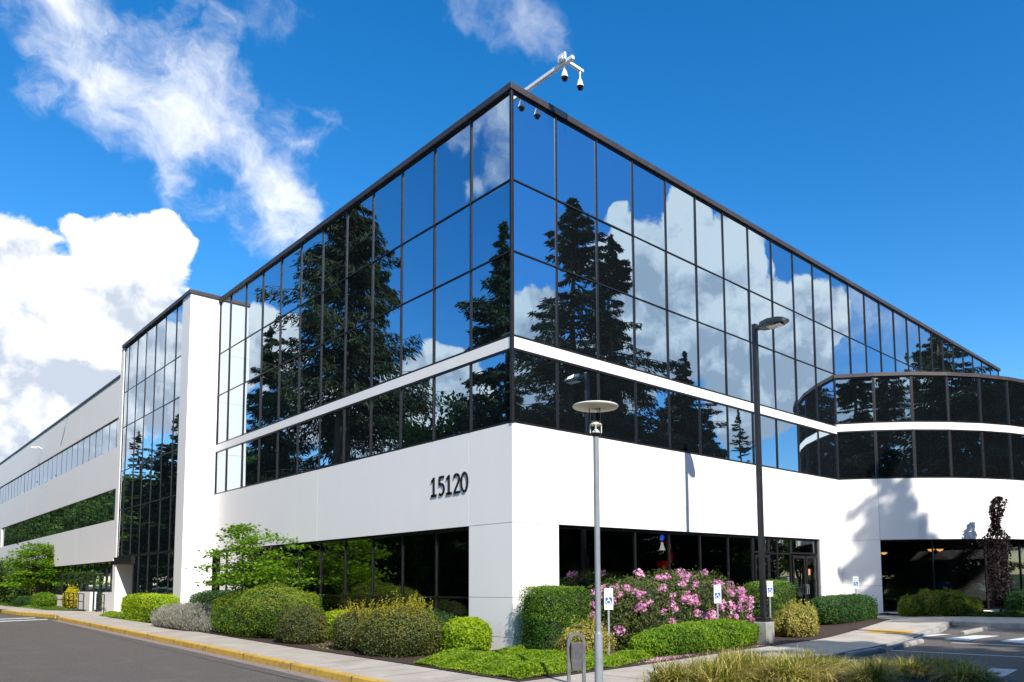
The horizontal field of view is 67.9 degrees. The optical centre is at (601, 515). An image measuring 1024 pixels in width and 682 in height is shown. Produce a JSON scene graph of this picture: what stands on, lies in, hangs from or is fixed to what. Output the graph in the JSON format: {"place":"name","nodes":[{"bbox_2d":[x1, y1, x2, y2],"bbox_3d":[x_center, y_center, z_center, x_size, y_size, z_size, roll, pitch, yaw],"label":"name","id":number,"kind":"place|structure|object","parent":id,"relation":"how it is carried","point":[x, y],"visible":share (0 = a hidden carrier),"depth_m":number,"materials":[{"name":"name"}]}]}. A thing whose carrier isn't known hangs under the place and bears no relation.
{"place":"outdoors","nodes":[
{"label":"outdoors","id":0,"kind":"place"},
{"bbox_2d":[0,614,321,681],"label":"road","id":1,"kind":"structure","parent":0,"point":[33,650],"depth_m":19.02,"materials":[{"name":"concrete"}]},
{"bbox_2d":[0,619,47,621],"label":"crosswalk stripe","id":2,"kind":"object","parent":1,"relation":"on","point":[25,620],"visible":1,"depth_m":37.08,"materials":[{"name":"white paint"}]},
{"bbox_2d":[52,620,339,681],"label":"gutter","id":3,"kind":"object","parent":1,"relation":"on","point":[317,678],"visible":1,"depth_m":19.86,"materials":[{"name":"concrete"}]},
{"bbox_2d":[87,630,304,681],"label":"road seam","id":4,"kind":"object","parent":1,"relation":"on","point":[203,658],"visible":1,"depth_m":19.05,"materials":[{"name":"black concrete"}]},
{"bbox_2d":[58,617,390,681],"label":"yellow kerb","id":5,"kind":"structure","parent":1,"relation":"on","point":[336,675],"depth_m":18.97,"materials":[{"name":"paint"}]},
{"bbox_2d":[62,617,355,681],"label":"kerb joint","id":6,"kind":"object","parent":5,"relation":"on","point":[208,645],"visible":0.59,"depth_m":19.14,"materials":[{"name":"brown"}]},
{"bbox_2d":[312,642,332,649],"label":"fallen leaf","id":7,"kind":"object","parent":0,"point":[326,646],"visible":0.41,"depth_m":20.75,"materials":[{"name":"brown plant"}]},
{"bbox_2d":[0,605,1023,681],"bbox_3d":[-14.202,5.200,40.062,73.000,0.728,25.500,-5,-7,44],"label":"sidewalk","id":8,"kind":"structure","parent":0,"point":[858,638],"depth_m":19.89,"materials":[{"name":"concrete"}]},
{"bbox_2d":[0,609,56,617],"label":"yellow kerb","id":9,"kind":"structure","parent":8,"relation":"on","point":[28,614],"depth_m":42.13,"materials":[{"name":"paint"}]},
{"bbox_2d":[1,604,82,609],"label":"lawn strip","id":10,"kind":"object","parent":8,"relation":"on","point":[60,609],"visible":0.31,"depth_m":45.65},
{"bbox_2d":[0,560,35,602],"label":"tree","id":11,"kind":"object","parent":10,"relation":"on","point":[6,595],"visible":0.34,"depth_m":55.04,"materials":[{"name":"green plant"}]},
{"bbox_2d":[11,595,32,606],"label":"clipped hedge","id":12,"kind":"object","parent":10,"relation":"on","point":[20,600],"visible":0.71,"depth_m":50.11,"materials":[{"name":"green plant"}]},
{"bbox_2d":[0,541,59,593],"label":"maple","id":13,"kind":"object","parent":10,"relation":"on","point":[42,572],"visible":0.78,"depth_m":51.46,"materials":[{"name":"green plant"}]},
{"bbox_2d":[0,602,70,609],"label":"grass","id":14,"kind":"structure","parent":10,"relation":"on","point":[34,607],"depth_m":47.00,"materials":[{"name":"green plant"}]},
{"bbox_2d":[30,592,57,607],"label":"rounded shrub","id":15,"kind":"object","parent":10,"relation":"on","point":[44,599],"visible":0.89,"depth_m":47.40,"materials":[{"name":"green plant"}]},
{"bbox_2d":[60,584,76,607],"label":"yellow shrub","id":16,"kind":"object","parent":10,"relation":"on","point":[71,590],"visible":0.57,"depth_m":47.68,"materials":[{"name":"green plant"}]},
{"bbox_2d":[31,591,83,610],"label":"railing","id":17,"kind":"object","parent":8,"relation":"on","point":[73,600],"visible":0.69,"depth_m":46.36,"materials":[{"name":"brown metal"}]},
{"bbox_2d":[96,594,104,612],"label":"railing","id":18,"kind":"object","parent":8,"relation":"on","point":[100,602],"visible":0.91,"depth_m":41.36,"materials":[{"name":"brown metal"}]},
{"bbox_2d":[112,617,889,680],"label":"garden bed","id":19,"kind":"object","parent":8,"relation":"on","point":[829,629],"visible":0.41,"depth_m":19.93,"materials":[{"name":"brown soil"}]},
{"bbox_2d":[99,611,120,616],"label":"ground cover","id":20,"kind":"object","parent":19,"relation":"on","point":[112,613],"visible":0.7,"depth_m":37.32,"materials":[{"name":"green plant"}]},
{"bbox_2d":[115,592,180,621],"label":"clipped hedge","id":21,"kind":"object","parent":19,"relation":"on","point":[139,607],"visible":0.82,"depth_m":32.75,"materials":[{"name":"green plant"}]},
{"bbox_2d":[150,601,224,631],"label":"lavender","id":22,"kind":"object","parent":19,"relation":"on","point":[185,616],"visible":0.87,"depth_m":27.64,"materials":[{"name":"plant"}]},
{"bbox_2d":[188,587,243,610],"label":"hedge","id":23,"kind":"object","parent":19,"relation":"on","point":[204,596],"visible":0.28,"depth_m":31.15,"materials":[{"name":"green plant"}]},
{"bbox_2d":[185,523,326,590],"bbox_3d":[-12.017,2.203,26.914,5.160,3.863,4.509,-5,-7,44],"label":"maple","id":24,"kind":"object","parent":19,"relation":"on","point":[235,577],"visible":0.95,"depth_m":26.34,"materials":[{"name":"green plant"}]},
{"bbox_2d":[206,578,327,637],"bbox_3d":[-11.299,3.080,25.470,7.683,1.909,2.978,-5,-7,44],"label":"mounded shrub","id":25,"kind":"object","parent":19,"relation":"on","point":[252,611],"visible":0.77,"depth_m":23.98,"materials":[{"name":"green plant"}]},
{"bbox_2d":[272,601,328,643],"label":"rounded shrub","id":26,"kind":"object","parent":19,"relation":"on","point":[302,624],"visible":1,"depth_m":21.57,"materials":[{"name":"green plant"}]},
{"bbox_2d":[323,609,348,639],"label":"lime shrub","id":27,"kind":"object","parent":19,"relation":"on","point":[329,620],"visible":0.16,"depth_m":22.73,"materials":[{"name":"green plant"}]},
{"bbox_2d":[326,599,380,650],"bbox_3d":[-6.366,2.894,20.157,2.423,1.394,1.807,-5,-7,44],"label":"arching shrub","id":28,"kind":"object","parent":19,"relation":"on","point":[343,631],"visible":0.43,"depth_m":19.66,"materials":[{"name":"green plant"}]},
{"bbox_2d":[351,590,445,657],"bbox_3d":[-5.092,2.639,18.807,2.998,1.679,2.106,-5,-7,44],"label":"arching shrub","id":29,"kind":"object","parent":19,"relation":"on","point":[397,630],"visible":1,"depth_m":18.15,"materials":[{"name":"green plant"}]},
{"bbox_2d":[428,608,454,647],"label":"shrub","id":30,"kind":"object","parent":19,"relation":"on","point":[444,618],"visible":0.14,"depth_m":19.86,"materials":[{"name":"green plant"}]},
{"bbox_2d":[439,616,496,651],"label":"lime shrub","id":31,"kind":"object","parent":19,"relation":"on","point":[459,632],"visible":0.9,"depth_m":18.18,"materials":[{"name":"green plant"}]},
{"bbox_2d":[414,644,654,678],"bbox_3d":[-1.575,3.119,16.848,4.389,0.356,4.227,-5,-7,44],"label":"ground cover","id":32,"kind":"object","parent":19,"relation":"on","point":[519,658],"visible":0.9,"depth_m":15.76,"materials":[{"name":"green plant"}]},
{"bbox_2d":[513,578,592,649],"bbox_3d":[-1.161,2.401,18.494,1.572,2.054,1.790,-5,-7,44],"label":"box hedge","id":33,"kind":"object","parent":19,"relation":"on","point":[548,612],"visible":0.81,"depth_m":18.00,"materials":[{"name":"green plant"}]},
{"bbox_2d":[554,614,618,654],"bbox_3d":[-0.336,2.812,17.469,1.402,1.061,1.593,-5,-7,44],"label":"variegated shrub","id":34,"kind":"object","parent":19,"relation":"on","point":[586,630],"visible":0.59,"depth_m":17.14,"materials":[{"name":"yellow plant"}]},
{"bbox_2d":[604,588,612,654],"bbox_3d":[0.164,2.493,17.320,0.210,1.620,0.062,0,-5,-14],"label":"parking sign","id":35,"kind":"object","parent":19,"relation":"on","point":[608,599],"visible":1,"depth_m":17.34,"materials":[{"name":"metal"}]},
{"bbox_2d":[629,654,693,663],"bbox_3d":[1.197,3.245,17.057,0.569,0.085,2.677,-5,-6,38],"label":"fallen petal","id":36,"kind":"object","parent":19,"relation":"on","point":[657,659],"visible":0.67,"depth_m":16.98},
{"bbox_2d":[585,560,758,650],"bbox_3d":[2.232,2.463,21.525,2.644,2.373,7.881,-5,-7,44],"label":"rhododendron","id":37,"kind":"object","parent":19,"relation":"on","point":[642,603],"visible":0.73,"depth_m":20.03,"materials":[{"name":"pink plant"}]},
{"bbox_2d":[625,617,761,656],"bbox_3d":[2.545,3.049,19.218,1.383,0.807,5.957,-5,-7,44],"label":"leafy border","id":38,"kind":"object","parent":19,"relation":"on","point":[682,638],"visible":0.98,"depth_m":18.41,"materials":[{"name":"green plant"}]},
{"bbox_2d":[714,585,720,618],"bbox_3d":[3.098,2.677,20.094,0.210,1.640,0.062,1,-5,-16],"label":"parking sign","id":39,"kind":"object","parent":19,"relation":"on","point":[717,594],"visible":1,"depth_m":20.11,"materials":[{"name":"metal"}]},
{"bbox_2d":[751,316,788,647],"bbox_3d":[4.737,-0.951,20.880,1.270,9.160,0.439,-5,-7,44],"label":"parking lamp","id":40,"kind":"object","parent":19,"relation":"on","point":[766,625],"visible":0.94,"depth_m":21.06,"materials":[{"name":"metal"}]},
{"bbox_2d":[767,581,772,616],"bbox_3d":[5.343,2.923,23.878,0.210,1.674,0.062,1,-5,-16],"label":"parking sign","id":41,"kind":"object","parent":19,"relation":"on","point":[769,589],"visible":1,"depth_m":23.90,"materials":[{"name":"metal"}]},
{"bbox_2d":[742,575,799,621],"bbox_3d":[5.491,2.830,24.893,1.607,2.004,2.428,-5,-7,44],"label":"box hedge","id":42,"kind":"object","parent":19,"relation":"on","point":[782,594],"visible":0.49,"depth_m":24.41,"materials":[{"name":"green plant"}]},
{"bbox_2d":[771,599,819,636],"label":"variegated shrub","id":43,"kind":"object","parent":19,"relation":"on","point":[796,620],"visible":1,"depth_m":22.64,"materials":[{"name":"yellow plant"}]},
{"bbox_2d":[804,592,884,623],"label":"laurel hedge","id":44,"kind":"object","parent":19,"relation":"on","point":[842,608],"visible":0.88,"depth_m":26.73,"materials":[{"name":"green plant"}]},
{"bbox_2d":[853,577,858,593],"bbox_3d":[9.940,3.187,29.416,0.210,1.594,0.062,-2,-5,16],"label":"parking sign","id":45,"kind":"object","parent":19,"relation":"on","point":[855,584],"visible":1,"depth_m":29.44,"materials":[{"name":"metal"}]},
{"bbox_2d":[86,617,927,681],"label":"sidewalk joint","id":46,"kind":"object","parent":8,"relation":"on","point":[483,676],"visible":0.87,"depth_m":18.83,"materials":[{"name":"grey"}]},
{"bbox_2d":[0,81,1023,649],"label":"office building","id":47,"kind":"structure","parent":8,"relation":"on","point":[376,391],"depth_m":26.12,"materials":[{"name":"white concrete"}]},
{"bbox_2d":[30,564,80,595],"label":"ground floor window","id":48,"kind":"structure","parent":47,"relation":"in","point":[79,564],"depth_m":50.23,"materials":[{"name":"brown metal"}]},
{"bbox_2d":[80,563,93,591],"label":"ground floor window","id":49,"kind":"structure","parent":47,"relation":"in","point":[89,563],"depth_m":45.76,"materials":[{"name":"brown metal"}]},
{"bbox_2d":[92,562,105,610],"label":"ground floor window","id":50,"kind":"structure","parent":47,"relation":"in","point":[99,575],"depth_m":43.66,"materials":[{"name":"brown metal"}]},
{"bbox_2d":[105,561,113,591],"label":"ground floor window","id":51,"kind":"structure","parent":47,"relation":"in","point":[110,561],"depth_m":42.10,"materials":[{"name":"brown metal"}]},
{"bbox_2d":[215,528,468,617],"bbox_3d":[-10.433,2.440,27.171,19.540,2.920,0.090,-5,-7,44],"label":"ground floor window","id":52,"kind":"structure","parent":47,"relation":"in","point":[435,564],"depth_m":23.25,"materials":[{"name":"black glass"}]},
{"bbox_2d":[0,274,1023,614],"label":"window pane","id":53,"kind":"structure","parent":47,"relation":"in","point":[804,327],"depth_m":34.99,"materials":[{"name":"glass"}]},
{"bbox_2d":[524,51,583,91],"bbox_3d":[-1.555,-11.754,21.177,2.770,1.100,0.820,-5,-7,44],"label":"camera mast","id":54,"kind":"object","parent":47,"relation":"on","point":[562,59],"visible":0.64,"depth_m":20.54,"materials":[{"name":"white metal"}]},
{"bbox_2d":[561,64,568,81],"bbox_3d":[-0.999,-11.961,20.267,0.210,0.575,0.210,-5,-7,44],"label":"dome camera","id":55,"kind":"object","parent":54,"relation":"attached to","point":[564,77],"visible":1,"depth_m":20.20,"materials":[{"name":"white plastic"}]},
{"bbox_2d":[576,71,583,90],"bbox_3d":[-0.593,-11.951,20.682,0.210,0.575,0.210,-5,-7,44],"label":"dome camera","id":56,"kind":"object","parent":54,"relation":"attached to","point":[580,86],"visible":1,"depth_m":20.62,"materials":[{"name":"white plastic"}]},
{"bbox_2d":[559,526,753,618],"bbox_3d":[2.091,2.069,23.574,0.090,3.100,9.540,-5,-7,44],"label":"ground floor window","id":57,"kind":"structure","parent":47,"relation":"in","point":[622,552],"depth_m":22.95,"materials":[{"name":"black glass"}]},
{"bbox_2d":[753,537,768,552],"bbox_3d":[5.774,1.081,27.444,0.090,0.580,1.030,-5,-7,44],"label":"transom window","id":58,"kind":"structure","parent":47,"relation":"in","point":[767,538],"depth_m":27.67,"materials":[{"name":"brown metal"}]},
{"bbox_2d":[754,554,769,580],"bbox_3d":[5.835,2.683,27.290,0.045,2.520,0.936,-5,-7,44],"label":"glass door","id":59,"kind":"structure","parent":47,"relation":"in","point":[756,561],"depth_m":27.20,"materials":[{"name":"glass"}]},
{"bbox_2d":[767,538,792,598],"bbox_3d":[6.700,2.393,28.265,0.090,3.080,1.570,-5,-7,44],"label":"ground floor window","id":60,"kind":"structure","parent":47,"relation":"in","point":[776,539],"depth_m":28.21,"materials":[{"name":"brown metal"}]},
{"bbox_2d":[792,555,807,605],"bbox_3d":[7.688,2.773,29.127,0.119,2.440,0.936,-5,-7,44],"label":"glass door","id":61,"kind":"structure","parent":47,"relation":"in","point":[798,562],"depth_m":29.19,"materials":[{"name":"glass"}]},
{"bbox_2d":[791,539,817,554],"bbox_3d":[7.948,1.239,29.656,0.090,0.580,2.040,-5,-7,44],"label":"transom window","id":62,"kind":"structure","parent":47,"relation":"in","point":[816,553],"depth_m":29.61,"materials":[{"name":"brown metal"}]},
{"bbox_2d":[805,556,818,602],"bbox_3d":[8.374,2.823,29.825,0.119,2.440,0.936,-5,-7,44],"label":"glass door","id":63,"kind":"structure","parent":47,"relation":"in","point":[812,582],"depth_m":29.88,"materials":[{"name":"brown metal"}]},
{"bbox_2d":[880,539,988,611],"bbox_3d":[13.918,2.507,31.573,4.652,2.980,0.090,0,-5,-5],"label":"lobby window","id":64,"kind":"structure","parent":47,"relation":"in","point":[907,566],"depth_m":31.60,"materials":[{"name":"black glass"}]},
{"bbox_2d":[985,539,1023,609],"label":"lobby window","id":65,"kind":"structure","parent":47,"relation":"in","point":[1015,560],"depth_m":32.66,"materials":[{"name":"black glass"}]},
{"bbox_2d":[567,632,585,681],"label":"litter bin","id":66,"kind":"object","parent":8,"relation":"on","point":[576,656],"visible":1,"depth_m":11.71,"materials":[{"name":"grey metal"}]},
{"bbox_2d":[573,400,618,681],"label":"post lamp","id":67,"kind":"object","parent":8,"relation":"on","point":[596,406],"visible":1,"depth_m":12.65,"materials":[{"name":"grey metal"}]},
{"bbox_2d":[810,633,926,658],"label":"lot kerb","id":68,"kind":"structure","parent":8,"relation":"on","point":[889,643],"depth_m":19.94,"materials":[{"name":"concrete"}]},
{"bbox_2d":[865,629,913,633],"bbox_3d":[8.918,3.608,23.381,1.520,0.031,1.100,-5,-7,44],"label":"tactile pad","id":69,"kind":"object","parent":8,"relation":"on","point":[890,631],"visible":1,"depth_m":23.36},
{"bbox_2d":[894,594,921,615],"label":"olive shrub","id":70,"kind":"object","parent":8,"relation":"on","point":[907,605],"visible":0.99,"depth_m":29.74,"materials":[{"name":"green plant"}]},
{"bbox_2d":[822,626,1023,681],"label":"parking lot","id":71,"kind":"structure","parent":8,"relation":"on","point":[983,649],"depth_m":18.76,"materials":[{"name":"asphalt"}]},
{"bbox_2d":[844,647,885,657],"bbox_3d":[6.338,3.281,18.086,0.168,0.115,1.950,-5,-7,44],"label":"wheel stop","id":72,"kind":"object","parent":71,"relation":"on","point":[858,653],"visible":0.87,"depth_m":17.93,"materials":[{"name":"concrete"}]},
{"bbox_2d":[887,639,923,649],"bbox_3d":[8.079,3.416,19.979,0.168,0.115,2.101,-5,-6,43],"label":"wheel stop","id":73,"kind":"object","parent":71,"relation":"on","point":[904,644],"visible":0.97,"depth_m":19.78,"materials":[{"name":"concrete"}]},
{"bbox_2d":[913,634,947,638],"bbox_3d":[9.752,3.617,22.580,2.854,0.039,0.378,4,-6,-42],"label":"crosswalk stripe","id":74,"kind":"object","parent":71,"relation":"on","point":[931,635],"visible":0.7,"depth_m":22.73,"materials":[{"name":"white paint"}]},
{"bbox_2d":[892,650,1018,656],"bbox_3d":[9.338,3.229,17.268,5.372,0.001,0.120,-5,-6,40],"label":"crosswalk stripe","id":75,"kind":"object","parent":71,"relation":"on","point":[957,653],"visible":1,"depth_m":18.02,"materials":[{"name":"white paint"}]},
{"bbox_2d":[946,635,994,640],"bbox_3d":[10.790,3.551,21.939,0.730,0.042,2.600,-5,-7,44],"label":"crosswalk stripe","id":76,"kind":"object","parent":71,"relation":"on","point":[968,638],"visible":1,"depth_m":21.80,"materials":[{"name":"white paint"}]},
{"bbox_2d":[959,627,987,634],"bbox_3d":[11.822,3.664,23.934,2.001,0.115,0.168,3,-6,-44],"label":"wheel stop","id":77,"kind":"object","parent":71,"relation":"on","point":[974,630],"visible":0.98,"depth_m":23.75,"materials":[{"name":"concrete"}]},
{"bbox_2d":[952,642,1020,645],"bbox_3d":[11.987,3.228,18.154,6.804,0.007,0.100,-5,-7,43],"label":"crosswalk stripe","id":78,"kind":"object","parent":71,"relation":"on","point":[990,644],"visible":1,"depth_m":19.76,"materials":[{"name":"white paint"}]},
{"bbox_2d":[988,668,1017,677],"bbox_3d":[7.560,3.011,14.392,0.456,0.001,1.585,-4,-6,37],"label":"crosswalk stripe","id":79,"kind":"object","parent":71,"relation":"on","point":[1003,673],"visible":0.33,"depth_m":14.61,"materials":[{"name":"white paint"}]},
{"bbox_2d":[1002,638,1023,642],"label":"crosswalk stripe","id":80,"kind":"object","parent":71,"relation":"on","point":[1018,640],"visible":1,"depth_m":20.53,"materials":[{"name":"white paint"}]},
{"bbox_2d":[916,587,946,615],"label":"olive shrub","id":81,"kind":"object","parent":8,"relation":"on","point":[932,603],"visible":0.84,"depth_m":29.62,"materials":[{"name":"green plant"}]},
{"bbox_2d":[879,610,1023,616],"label":"ground cover","id":82,"kind":"object","parent":8,"relation":"on","point":[1012,613],"visible":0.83,"depth_m":29.02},
{"bbox_2d":[941,587,970,615],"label":"olive shrub","id":83,"kind":"object","parent":82,"relation":"on","point":[956,602],"visible":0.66,"depth_m":29.62,"materials":[{"name":"green plant"}]},
{"bbox_2d":[965,594,984,614],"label":"olive shrub","id":84,"kind":"object","parent":82,"relation":"on","point":[976,605],"visible":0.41,"depth_m":29.80,"materials":[{"name":"green plant"}]},
{"bbox_2d":[976,496,1014,611],"bbox_3d":[15.943,1.594,30.436,1.378,4.800,1.408,-5,-7,44],"label":"purple column tree","id":85,"kind":"object","parent":82,"relation":"on","point":[996,512],"visible":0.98,"depth_m":30.25,"materials":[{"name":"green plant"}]},
{"bbox_2d":[997,587,1023,614],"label":"shrub","id":86,"kind":"object","parent":82,"relation":"on","point":[1014,600],"visible":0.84,"depth_m":29.26,"materials":[{"name":"green plant"}]},
{"bbox_2d":[917,621,1023,634],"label":"lot kerb","id":87,"kind":"structure","parent":8,"relation":"on","point":[941,628],"depth_m":25.32,"materials":[{"name":"concrete"}]},
{"bbox_2d":[0,0,1023,461],"label":"sky","id":88,"kind":"structure","parent":0,"point":[152,152],"materials":[{"name":"blue"}]},
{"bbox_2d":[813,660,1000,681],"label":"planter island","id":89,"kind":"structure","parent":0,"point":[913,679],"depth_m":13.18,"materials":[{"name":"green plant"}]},
{"bbox_2d":[632,655,708,681],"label":"grass tuft","id":90,"kind":"object","parent":89,"relation":"on","point":[668,673],"visible":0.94,"depth_m":12.57,"materials":[{"name":"plant"}]},
{"bbox_2d":[673,652,714,674],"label":"grass tuft","id":91,"kind":"object","parent":89,"relation":"on","point":[701,659],"visible":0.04,"depth_m":13.52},
{"bbox_2d":[674,658,756,681],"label":"grass tuft","id":92,"kind":"object","parent":89,"relation":"on","point":[710,676],"visible":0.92,"depth_m":12.21,"materials":[{"name":"plant"}]},
{"bbox_2d":[676,647,768,681],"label":"grass tuft","id":93,"kind":"object","parent":89,"relation":"on","point":[736,665],"visible":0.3,"depth_m":12.71,"materials":[{"name":"plant"}]},
{"bbox_2d":[704,646,753,664],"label":"grass tuft","id":94,"kind":"object","parent":89,"relation":"on","point":[732,653],"visible":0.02,"depth_m":14.18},
{"bbox_2d":[693,645,774,681],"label":"grass tuft","id":95,"kind":"object","parent":89,"relation":"on","point":[738,658],"visible":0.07,"depth_m":13.30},
{"bbox_2d":[736,646,768,661],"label":"grass tuft","id":96,"kind":"object","parent":89,"relation":"on","point":[752,653],"visible":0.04,"depth_m":14.95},
{"bbox_2d":[732,645,784,681],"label":"grass tuft","id":97,"kind":"object","parent":89,"relation":"on","point":[757,661],"visible":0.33,"depth_m":13.22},
{"bbox_2d":[763,647,797,664],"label":"grass tuft","id":98,"kind":"object","parent":89,"relation":"on","point":[780,657],"visible":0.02,"depth_m":14.29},
{"bbox_2d":[742,648,842,681],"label":"grass tuft","id":99,"kind":"object","parent":89,"relation":"on","point":[795,670],"visible":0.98,"depth_m":12.48,"materials":[{"name":"plant"}]},
{"bbox_2d":[770,646,851,681],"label":"grass tuft","id":100,"kind":"object","parent":89,"relation":"on","point":[831,670],"visible":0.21,"depth_m":13.32,"materials":[{"name":"plant"}]},
{"bbox_2d":[816,652,858,672],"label":"grass tuft","id":101,"kind":"object","parent":89,"relation":"on","point":[831,661],"visible":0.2,"depth_m":14.52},
{"bbox_2d":[828,657,914,681],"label":"grass tuft","id":102,"kind":"object","parent":89,"relation":"on","point":[870,672],"visible":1,"depth_m":12.66,"materials":[{"name":"plant"}]},
{"bbox_2d":[849,654,899,664],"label":"grass tuft","id":103,"kind":"object","parent":89,"relation":"on","point":[877,659],"visible":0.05,"depth_m":14.72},
{"bbox_2d":[833,656,916,679],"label":"grass tuft","id":104,"kind":"object","parent":89,"relation":"on","point":[851,670],"visible":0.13,"depth_m":13.70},
{"bbox_2d":[875,654,960,680],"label":"grass tuft","id":105,"kind":"object","parent":89,"relation":"on","point":[919,671],"visible":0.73,"depth_m":13.63,"materials":[{"name":"plant"}]},
{"bbox_2d":[896,653,962,674],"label":"grass tuft","id":106,"kind":"object","parent":89,"relation":"on","point":[931,659],"visible":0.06,"depth_m":14.37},
{"bbox_2d":[918,655,1011,676],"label":"grass tuft","id":107,"kind":"object","parent":89,"relation":"on","point":[955,661],"visible":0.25,"depth_m":13.74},
{"bbox_2d":[921,659,1010,681],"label":"grass tuft","id":108,"kind":"object","parent":89,"relation":"on","point":[965,673],"visible":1,"depth_m":12.81,"materials":[{"name":"plant"}]}
]}

